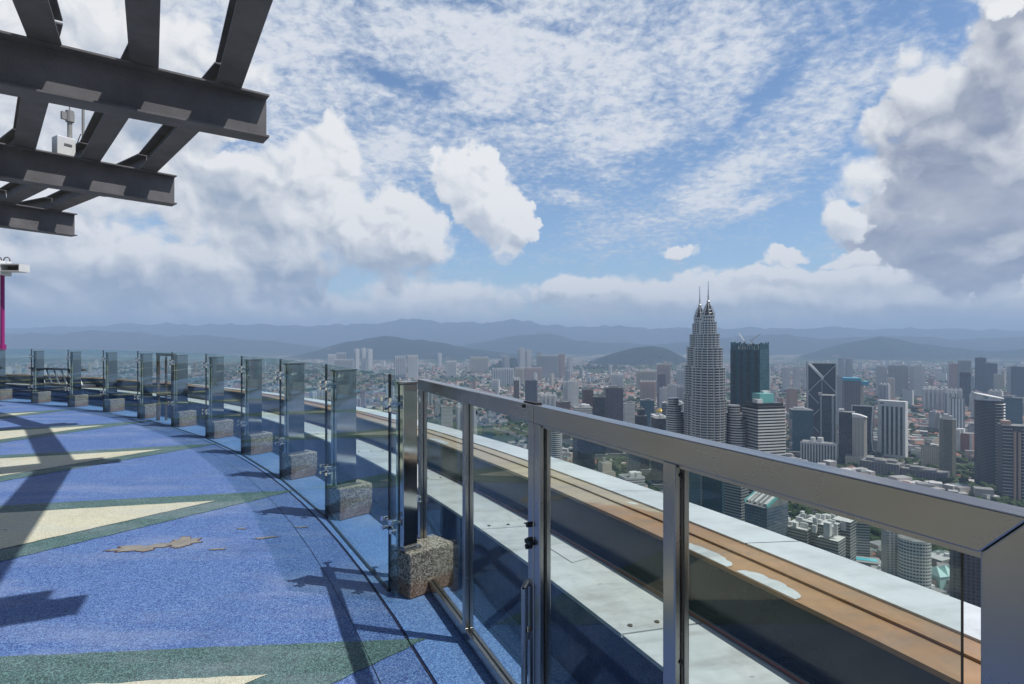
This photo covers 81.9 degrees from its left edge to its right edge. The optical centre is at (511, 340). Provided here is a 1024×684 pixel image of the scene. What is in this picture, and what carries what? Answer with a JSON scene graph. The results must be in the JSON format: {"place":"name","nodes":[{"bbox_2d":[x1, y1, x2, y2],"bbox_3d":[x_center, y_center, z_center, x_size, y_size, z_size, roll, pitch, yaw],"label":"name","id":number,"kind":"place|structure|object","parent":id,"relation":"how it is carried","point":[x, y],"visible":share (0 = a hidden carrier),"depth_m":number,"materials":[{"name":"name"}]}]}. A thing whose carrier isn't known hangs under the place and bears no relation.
{"place":"outdoors","nodes":[
{"label":"outdoors","id":0,"kind":"place"},
{"bbox_2d":[0,402,433,683],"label":"deck floor","id":1,"kind":"structure","parent":0,"point":[244,588],"depth_m":4.09,"materials":[{"name":"blue rubber"}]},
{"bbox_2d":[0,412,266,683],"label":"cream floor marking","id":2,"kind":"object","parent":1,"relation":"on","point":[17,528],"visible":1,"depth_m":5.37,"materials":[{"name":"rubber"}]},
{"bbox_2d":[156,353,176,420],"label":"service gate","id":3,"kind":"structure","parent":1,"relation":"on","point":[158,394],"depth_m":11.69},
{"bbox_2d":[107,526,307,551],"bbox_3d":[-2.372,1.595,4.705,1.448,0.001,0.507,0,0,-32],"label":"bare floor patch","id":4,"kind":"object","parent":1,"relation":"on","point":[182,541],"visible":1,"depth_m":4.60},
{"bbox_2d":[0,401,425,683],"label":"green floor marking","id":5,"kind":"object","parent":1,"relation":"on","point":[318,663],"visible":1,"depth_m":3.00,"materials":[{"name":"rubber"}]},
{"bbox_2d":[4,401,527,683],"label":"floor joint","id":6,"kind":"object","parent":1,"relation":"on","point":[349,556],"visible":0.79,"depth_m":3.93,"materials":[{"name":"black"}]},
{"bbox_2d":[1,398,578,683],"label":"deck floor border","id":7,"kind":"object","parent":1,"relation":"on","point":[445,652],"visible":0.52,"depth_m":3.58,"materials":[{"name":"blue rubber"}]},
{"bbox_2d":[0,389,11,399],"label":"stone block","id":8,"kind":"structure","parent":7,"relation":"on","point":[5,394],"depth_m":16.01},
{"bbox_2d":[0,350,5,389],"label":"balustrade post","id":9,"kind":"object","parent":8,"relation":"on","point":[2,369],"visible":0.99,"depth_m":16.00,"materials":[{"name":"glass"}]},
{"bbox_2d":[0,257,29,349],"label":"pink pole","id":10,"kind":"object","parent":7,"relation":"on","point":[8,268],"visible":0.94,"depth_m":16.26,"materials":[{"name":"metal"}]},
{"bbox_2d":[32,391,50,402],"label":"stone block","id":11,"kind":"structure","parent":7,"relation":"on","point":[41,397],"depth_m":15.16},
{"bbox_2d":[28,351,45,391],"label":"balustrade post","id":12,"kind":"object","parent":11,"relation":"on","point":[38,356],"visible":1,"depth_m":15.16,"materials":[{"name":"glass"}]},
{"bbox_2d":[69,394,87,406],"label":"stone block","id":13,"kind":"structure","parent":7,"relation":"on","point":[78,400],"depth_m":14.27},
{"bbox_2d":[65,351,82,395],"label":"balustrade post","id":14,"kind":"object","parent":13,"relation":"on","point":[74,357],"visible":1,"depth_m":14.28,"materials":[{"name":"glass"}]},
{"bbox_2d":[104,398,124,411],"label":"stone block","id":15,"kind":"structure","parent":7,"relation":"on","point":[113,405],"depth_m":13.28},
{"bbox_2d":[100,352,119,399],"bbox_3d":[-9.083,0.790,13.324,0.175,1.060,0.325,0,0,19],"label":"balustrade post","id":16,"kind":"object","parent":15,"relation":"on","point":[110,358],"visible":1,"depth_m":13.29,"materials":[{"name":"silver metal"}]},
{"bbox_2d":[138,403,155,418],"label":"stone block","id":17,"kind":"structure","parent":7,"relation":"on","point":[146,411],"depth_m":12.15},
{"bbox_2d":[134,353,154,404],"bbox_3d":[-7.613,0.790,12.228,0.175,1.060,0.325,0,0,23],"label":"balustrade post","id":18,"kind":"object","parent":17,"relation":"on","point":[146,379],"visible":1,"depth_m":12.20,"materials":[{"name":"silver metal"}]},
{"bbox_2d":[172,410,195,426],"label":"stone block","id":19,"kind":"structure","parent":7,"relation":"on","point":[184,419],"depth_m":10.98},
{"bbox_2d":[168,355,190,411],"bbox_3d":[-6.222,0.790,11.034,0.175,1.060,0.325,0,0,27],"label":"balustrade post","id":20,"kind":"object","parent":19,"relation":"on","point":[180,401],"visible":1,"depth_m":10.99,"materials":[{"name":"silver metal"}]},
{"bbox_2d":[207,419,232,438],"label":"stone block","id":21,"kind":"structure","parent":7,"relation":"on","point":[219,429],"depth_m":9.69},
{"bbox_2d":[202,356,226,421],"bbox_3d":[-4.916,0.790,9.748,0.175,1.060,0.325,0,0,31],"label":"balustrade post","id":22,"kind":"object","parent":21,"relation":"on","point":[215,366],"visible":1,"depth_m":9.71,"materials":[{"name":"glass"}]},
{"bbox_2d":[205,354,240,453],"bbox_3d":[-4.409,0.901,8.981,0.020,1.382,1.819,0,0,-42],"label":"glass balustrade","id":23,"kind":"object","parent":7,"relation":"on","point":[206,403],"visible":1,"depth_m":9.66,"materials":[{"name":"black"}]},
{"bbox_2d":[242,431,272,454],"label":"stone block","id":24,"kind":"structure","parent":7,"relation":"on","point":[256,444],"depth_m":8.32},
{"bbox_2d":[237,359,264,434],"bbox_3d":[-3.702,0.790,8.375,0.175,1.060,0.325,0,0,35],"label":"balustrade post","id":25,"kind":"object","parent":24,"relation":"on","point":[252,368],"visible":1,"depth_m":8.32,"materials":[{"name":"glass"}]},
{"bbox_2d":[281,450,316,479],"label":"stone block","id":26,"kind":"structure","parent":7,"relation":"on","point":[298,466],"depth_m":6.86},
{"bbox_2d":[275,363,307,454],"bbox_3d":[-2.584,0.790,6.922,0.175,1.060,0.325,0,0,39],"label":"balustrade post","id":27,"kind":"object","parent":26,"relation":"on","point":[293,378],"visible":1,"depth_m":6.87,"materials":[{"name":"silver metal"}]},
{"bbox_2d":[279,359,324,516],"bbox_3d":[-2.186,0.901,6.093,0.020,1.382,1.819,0,0,-34],"label":"glass balustrade","id":28,"kind":"object","parent":7,"relation":"on","point":[317,509],"visible":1,"depth_m":6.84,"materials":[{"name":"black"}]},
{"bbox_2d":[327,479,371,520],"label":"stone block","id":29,"kind":"structure","parent":7,"relation":"on","point":[347,502],"depth_m":5.34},
{"bbox_2d":[319,369,360,487],"bbox_3d":[-1.568,0.790,5.396,0.175,1.060,0.325,0,0,43],"label":"balustrade post","id":30,"kind":"object","parent":29,"relation":"on","point":[342,468],"visible":1,"depth_m":5.35,"materials":[{"name":"glass"}]},
{"bbox_2d":[325,364,390,590],"bbox_3d":[-1.228,0.901,4.542,0.020,1.382,1.819,0,0,-30],"label":"glass balustrade","id":31,"kind":"object","parent":7,"relation":"on","point":[388,587],"visible":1,"depth_m":3.75,"materials":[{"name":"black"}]},
{"bbox_2d":[391,534,452,598],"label":"stone block","id":32,"kind":"structure","parent":7,"relation":"on","point":[414,572],"depth_m":3.74,"materials":[{"name":"stone"}]},
{"bbox_2d":[380,381,421,551],"bbox_3d":[-0.706,0.790,3.760,0.198,1.060,0.175,0,0,-43],"label":"balustrade post","id":33,"kind":"object","parent":32,"relation":"on","point":[405,520],"visible":1,"depth_m":3.73,"materials":[{"name":"silver metal"}]},
{"bbox_2d":[6,374,980,683],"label":"parapet","id":34,"kind":"structure","parent":7,"relation":"on","point":[766,606],"depth_m":2.80,"materials":[{"name":"white concrete"}]},
{"bbox_2d":[28,367,95,387],"bbox_3d":[-12.113,0.965,15.835,2.600,0.470,0.340,0,0,27],"label":"maintenance rig","id":35,"kind":"object","parent":34,"relation":"on","point":[51,383],"visible":0.63,"depth_m":15.69,"materials":[{"name":"silver metal"}]},
{"bbox_2d":[534,405,1023,683],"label":"steel railing","id":36,"kind":"object","parent":7,"relation":"on","point":[989,533],"visible":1,"depth_m":1.25,"materials":[{"name":"silver metal"}]},
{"bbox_2d":[417,379,543,683],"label":"steel gate","id":37,"kind":"structure","parent":36,"relation":"attached to","point":[463,620],"depth_m":3.11,"materials":[{"name":"silver metal"}]},
{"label":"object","id":38,"kind":"object","parent":1,"relation":"on","visible":0},
{"bbox_2d":[0,0,272,236],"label":"canopy frame","id":39,"kind":"object","parent":38,"relation":"attached to","point":[42,67],"visible":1,"depth_m":6.82,"materials":[{"name":"grey paint"}]},
{"bbox_2d":[52,107,75,155],"bbox_3d":[-7.289,-3.577,9.617,0.209,1.150,0.290,0,0,31],"label":"equipment box","id":40,"kind":"object","parent":39,"relation":"on","point":[64,145],"visible":0.88,"depth_m":9.60,"materials":[{"name":"white paint"}]},
{"bbox_2d":[0,0,1023,330],"label":"sky","id":41,"kind":"structure","parent":0,"point":[857,164],"materials":[{"name":"blue"}]},
{"bbox_2d":[5,318,1023,535],"bbox_3d":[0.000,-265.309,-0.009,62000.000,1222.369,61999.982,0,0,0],"label":"ground","id":42,"kind":"structure","parent":0,"point":[426,341],"depth_m":14036.55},
{"bbox_2d":[334,359,353,368],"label":"apartment block","id":43,"kind":"structure","parent":42,"relation":"on","point":[345,363],"depth_m":5611.12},
{"bbox_2d":[394,356,405,378],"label":"apartment block","id":44,"kind":"structure","parent":42,"relation":"on","point":[400,366],"depth_m":5303.62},
{"bbox_2d":[407,355,417,378],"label":"apartment block","id":45,"kind":"structure","parent":42,"relation":"on","point":[412,366],"depth_m":5253.09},
{"bbox_2d":[441,404,452,427],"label":"office block","id":46,"kind":"structure","parent":42,"relation":"on","point":[446,415],"depth_m":1700.25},
{"bbox_2d":[456,403,476,434],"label":"apartment block","id":47,"kind":"structure","parent":42,"relation":"on","point":[458,416],"depth_m":1902.80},
{"bbox_2d":[470,356,487,372],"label":"apartment block","id":48,"kind":"structure","parent":42,"relation":"on","point":[479,364],"depth_m":6206.20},
{"bbox_2d":[492,368,513,385],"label":"apartment block","id":49,"kind":"structure","parent":42,"relation":"on","point":[505,376],"depth_m":4506.48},
{"bbox_2d":[6,361,1023,595],"bbox_3d":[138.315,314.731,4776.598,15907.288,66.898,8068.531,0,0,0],"label":"distant low buildings","id":50,"kind":"structure","parent":42,"relation":"on","point":[915,441],"depth_m":3751.82,"materials":[{"name":"paint"}]},
{"bbox_2d":[11,356,1023,551],"bbox_3d":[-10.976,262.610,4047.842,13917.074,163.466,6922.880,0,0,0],"label":"city trees","id":51,"kind":"object","parent":42,"relation":"on","point":[876,531],"visible":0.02,"depth_m":2499.67,"materials":[{"name":"green plant"}]},
{"bbox_2d":[525,379,537,401],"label":"office tower","id":52,"kind":"structure","parent":42,"relation":"on","point":[531,390],"depth_m":2550.84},
{"bbox_2d":[524,367,541,379],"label":"apartment block","id":53,"kind":"structure","parent":42,"relation":"on","point":[528,373],"depth_m":5107.07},
{"bbox_2d":[536,355,557,377],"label":"apartment block","id":54,"kind":"structure","parent":42,"relation":"on","point":[547,363],"depth_m":5405.66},
{"bbox_2d":[539,393,556,406],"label":"apartment block","id":55,"kind":"structure","parent":42,"relation":"on","point":[550,399],"depth_m":2702.81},
{"bbox_2d":[551,431,561,459],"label":"round tower","id":56,"kind":"structure","parent":42,"relation":"on","point":[556,444],"depth_m":1151.16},
{"bbox_2d":[556,399,572,443],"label":"office block","id":57,"kind":"structure","parent":42,"relation":"on","point":[561,403],"depth_m":1950.79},
{"bbox_2d":[563,380,579,406],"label":"apartment tower","id":58,"kind":"structure","parent":42,"relation":"on","point":[571,391],"depth_m":3015.00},
{"bbox_2d":[573,437,594,469],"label":"office tower","id":59,"kind":"structure","parent":42,"relation":"on","point":[583,453],"depth_m":1211.06,"materials":[{"name":"blue glass"}]},
{"bbox_2d":[582,388,593,414],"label":"office tower","id":60,"kind":"structure","parent":42,"relation":"on","point":[587,395],"depth_m":1750.17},
{"bbox_2d":[593,394,607,459],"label":"office tower","id":61,"kind":"structure","parent":42,"relation":"on","point":[599,405],"depth_m":1699.66,"materials":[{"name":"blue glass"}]},
{"bbox_2d":[595,457,615,476],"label":"office block","id":62,"kind":"structure","parent":42,"relation":"on","point":[604,466],"depth_m":938.76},
{"bbox_2d":[604,385,626,457],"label":"office tower","id":63,"kind":"structure","parent":42,"relation":"on","point":[613,394],"depth_m":1720.02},
{"bbox_2d":[623,401,634,423],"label":"office tower","id":64,"kind":"structure","parent":42,"relation":"on","point":[629,411],"depth_m":1850.10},
{"bbox_2d":[618,471,644,486],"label":"office block","id":65,"kind":"structure","parent":42,"relation":"on","point":[636,477],"depth_m":883.10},
{"bbox_2d":[627,453,640,473],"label":"office tower","id":66,"kind":"structure","parent":42,"relation":"on","point":[633,462],"depth_m":1010.07,"materials":[{"name":"grey glass"}]},
{"bbox_2d":[635,406,650,474],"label":"office tower","id":67,"kind":"structure","parent":42,"relation":"on","point":[640,417],"depth_m":1502.68,"materials":[{"name":"grey glass"}]},
{"bbox_2d":[636,370,656,389],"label":"apartment block","id":68,"kind":"structure","parent":42,"relation":"on","point":[645,375],"depth_m":4113.53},
{"bbox_2d":[640,398,653,426],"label":"office block","id":69,"kind":"structure","parent":42,"relation":"on","point":[647,404],"depth_m":2149.41,"materials":[{"name":"grey glass"}]},
{"bbox_2d":[640,380,655,401],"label":"apartment block","id":70,"kind":"structure","parent":42,"relation":"on","point":[647,389],"depth_m":3305.63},
{"bbox_2d":[648,414,665,489],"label":"office block","id":71,"kind":"structure","parent":42,"relation":"on","point":[658,422],"depth_m":1349.54,"materials":[{"name":"grey glass"}]},
{"bbox_2d":[657,363,670,386],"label":"apartment block","id":72,"kind":"structure","parent":42,"relation":"on","point":[665,369],"depth_m":4305.81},
{"bbox_2d":[666,286,703,435],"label":"twin tower","id":73,"kind":"structure","parent":42,"relation":"on","point":[678,420],"depth_m":1028.23,"materials":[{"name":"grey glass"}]},
{"bbox_2d":[689,472,700,505],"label":"office tower","id":74,"kind":"structure","parent":42,"relation":"on","point":[694,488],"depth_m":829.45,"materials":[{"name":"teal glass"}]},
{"bbox_2d":[702,475,723,513],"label":"office tower","id":75,"kind":"structure","parent":42,"relation":"on","point":[712,494],"depth_m":851.25,"materials":[{"name":"teal glass"}]},
{"bbox_2d":[690,281,747,505],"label":"twin tower","id":76,"kind":"structure","parent":42,"relation":"on","point":[711,418],"depth_m":921.77,"materials":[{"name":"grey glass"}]},
{"bbox_2d":[724,482,748,521],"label":"office tower","id":77,"kind":"structure","parent":42,"relation":"on","point":[735,496],"depth_m":801.42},
{"bbox_2d":[730,333,768,411],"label":"glass tower","id":78,"kind":"structure","parent":42,"relation":"on","point":[749,369],"depth_m":1130.56,"materials":[{"name":"glass"}]},
{"bbox_2d":[742,390,785,494],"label":"office tower","id":79,"kind":"structure","parent":42,"relation":"on","point":[764,415],"depth_m":908.59,"materials":[{"name":"white glass"}]},
{"bbox_2d":[744,491,787,536],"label":"office block","id":80,"kind":"structure","parent":42,"relation":"on","point":[766,511],"depth_m":749.00,"materials":[{"name":"blue glass"}]},
{"bbox_2d":[786,387,796,412],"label":"apartment block","id":81,"kind":"structure","parent":42,"relation":"on","point":[791,397],"depth_m":2519.53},
{"bbox_2d":[785,407,813,455],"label":"office tower","id":82,"kind":"structure","parent":42,"relation":"on","point":[800,423],"depth_m":1743.63,"materials":[{"name":"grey glass"}]},
{"bbox_2d":[800,437,837,463],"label":"office block","id":83,"kind":"structure","parent":42,"relation":"on","point":[812,449],"depth_m":1643.84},
{"bbox_2d":[806,363,836,441],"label":"braced tower","id":84,"kind":"structure","parent":42,"relation":"on","point":[821,378],"depth_m":1959.63,"materials":[{"name":"black"}]},
{"bbox_2d":[788,511,855,561],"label":"hospital block","id":85,"kind":"structure","parent":42,"relation":"on","point":[834,534],"depth_m":746.42,"materials":[{"name":"concrete"}]},
{"bbox_2d":[818,392,834,441],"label":"office tower","id":86,"kind":"structure","parent":42,"relation":"on","point":[826,417],"depth_m":1826.21,"materials":[{"name":"grey glass"}]},
{"bbox_2d":[838,409,854,462],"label":"office tower","id":87,"kind":"structure","parent":42,"relation":"on","point":[844,432],"depth_m":1648.56,"materials":[{"name":"grey glass"}]},
{"bbox_2d":[841,371,868,410],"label":"construction tower","id":88,"kind":"structure","parent":42,"relation":"on","point":[852,390],"depth_m":2108.93,"materials":[{"name":"concrete"}]},
{"bbox_2d":[845,413,873,465],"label":"ribbed tower","id":89,"kind":"structure","parent":42,"relation":"on","point":[859,436],"depth_m":1607.49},
{"bbox_2d":[856,521,869,556],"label":"office block","id":90,"kind":"structure","parent":42,"relation":"on","point":[862,539],"depth_m":860.33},
{"bbox_2d":[851,405,882,456],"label":"waisted tower","id":91,"kind":"structure","parent":42,"relation":"on","point":[868,411],"depth_m":1758.02,"materials":[{"name":"grey glass"}]},
{"bbox_2d":[856,556,880,566],"bbox_3d":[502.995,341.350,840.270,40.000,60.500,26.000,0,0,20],"label":"swimming pool","id":92,"kind":"structure","parent":42,"relation":"on","point":[867,561],"depth_m":835.10,"materials":[{"name":"liquid"}]},
{"bbox_2d":[874,365,886,394],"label":"apartment tower","id":93,"kind":"structure","parent":42,"relation":"on","point":[881,373],"depth_m":3607.03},
{"bbox_2d":[860,456,904,475],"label":"construction block","id":94,"kind":"structure","parent":42,"relation":"on","point":[881,466],"depth_m":1509.88,"materials":[{"name":"concrete"}]},
{"bbox_2d":[878,383,890,399],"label":"apartment block","id":95,"kind":"structure","parent":42,"relation":"on","point":[884,391],"depth_m":2954.12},
{"bbox_2d":[881,529,900,576],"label":"apartment tower","id":96,"kind":"structure","parent":42,"relation":"on","point":[888,552],"depth_m":721.32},
{"bbox_2d":[877,400,907,458],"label":"slab tower","id":97,"kind":"structure","parent":42,"relation":"on","point":[892,428],"depth_m":1727.30,"materials":[{"name":"white glass"}]},
{"bbox_2d":[888,364,898,396],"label":"apartment tower","id":98,"kind":"structure","parent":42,"relation":"on","point":[893,370],"depth_m":3502.87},
{"bbox_2d":[898,364,908,397],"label":"apartment tower","id":99,"kind":"structure","parent":42,"relation":"on","point":[903,377],"depth_m":3554.54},
{"bbox_2d":[897,535,930,588],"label":"apartment tower","id":100,"kind":"structure","parent":42,"relation":"on","point":[913,560],"depth_m":692.73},
{"bbox_2d":[909,365,924,397],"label":"apartment tower","id":101,"kind":"structure","parent":42,"relation":"on","point":[916,378],"depth_m":3508.27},
{"bbox_2d":[900,464,949,479],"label":"construction block","id":102,"kind":"structure","parent":42,"relation":"on","point":[926,472],"depth_m":1447.29,"materials":[{"name":"concrete"}]},
{"bbox_2d":[921,442,938,465],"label":"apartment block","id":103,"kind":"structure","parent":42,"relation":"on","point":[929,452],"depth_m":1597.91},
{"bbox_2d":[925,410,940,431],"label":"apartment block","id":104,"kind":"structure","parent":42,"relation":"on","point":[934,416],"depth_m":2224.69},
{"bbox_2d":[922,387,946,411],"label":"apartment block","id":105,"kind":"structure","parent":42,"relation":"on","point":[932,398],"depth_m":2818.92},
{"bbox_2d":[931,565,949,589],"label":"tent roof","id":106,"kind":"structure","parent":42,"relation":"on","point":[941,575],"depth_m":774.36,"materials":[{"name":"teal"}]},
{"bbox_2d":[939,414,955,476],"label":"slim tower","id":107,"kind":"structure","parent":42,"relation":"on","point":[947,443],"depth_m":1480.13,"materials":[{"name":"grey glass"}]},
{"bbox_2d":[949,362,957,388],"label":"apartment tower","id":108,"kind":"structure","parent":42,"relation":"on","point":[953,375],"depth_m":3908.06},
{"bbox_2d":[949,396,964,427],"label":"apartment block","id":109,"kind":"structure","parent":42,"relation":"on","point":[957,409],"depth_m":2110.42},
{"bbox_2d":[956,428,973,451],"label":"apartment block","id":110,"kind":"structure","parent":42,"relation":"on","point":[964,440],"depth_m":1755.21,"materials":[{"name":"white concrete"}]},
{"bbox_2d":[959,371,970,407],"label":"office tower","id":111,"kind":"structure","parent":42,"relation":"on","point":[965,381],"depth_m":3002.84,"materials":[{"name":"grey glass"}]},
{"bbox_2d":[950,549,980,607],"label":"office tower","id":112,"kind":"structure","parent":42,"relation":"on","point":[972,580],"depth_m":561.45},
{"bbox_2d":[975,357,985,391],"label":"office tower","id":113,"kind":"structure","parent":42,"relation":"on","point":[979,373],"depth_m":3808.47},
{"bbox_2d":[974,392,1005,485],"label":"round tower","id":114,"kind":"structure","parent":42,"relation":"on","point":[989,415],"depth_m":1375.64,"materials":[{"name":"grey glass"}]},
{"bbox_2d":[982,362,997,393],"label":"office tower","id":115,"kind":"structure","parent":42,"relation":"on","point":[990,370],"depth_m":3759.63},
{"bbox_2d":[997,420,1023,500],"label":"residential tower","id":116,"kind":"structure","parent":42,"relation":"on","point":[1010,460],"depth_m":1252.36,"materials":[{"name":"concrete"}]},
{"bbox_2d":[1001,395,1022,423],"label":"office block","id":117,"kind":"structure","parent":42,"relation":"on","point":[1014,410],"depth_m":2302.94,"materials":[{"name":"grey glass"}]},
{"bbox_2d":[1011,366,1023,396],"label":"office tower","id":118,"kind":"structure","parent":42,"relation":"on","point":[1017,381],"depth_m":3513.41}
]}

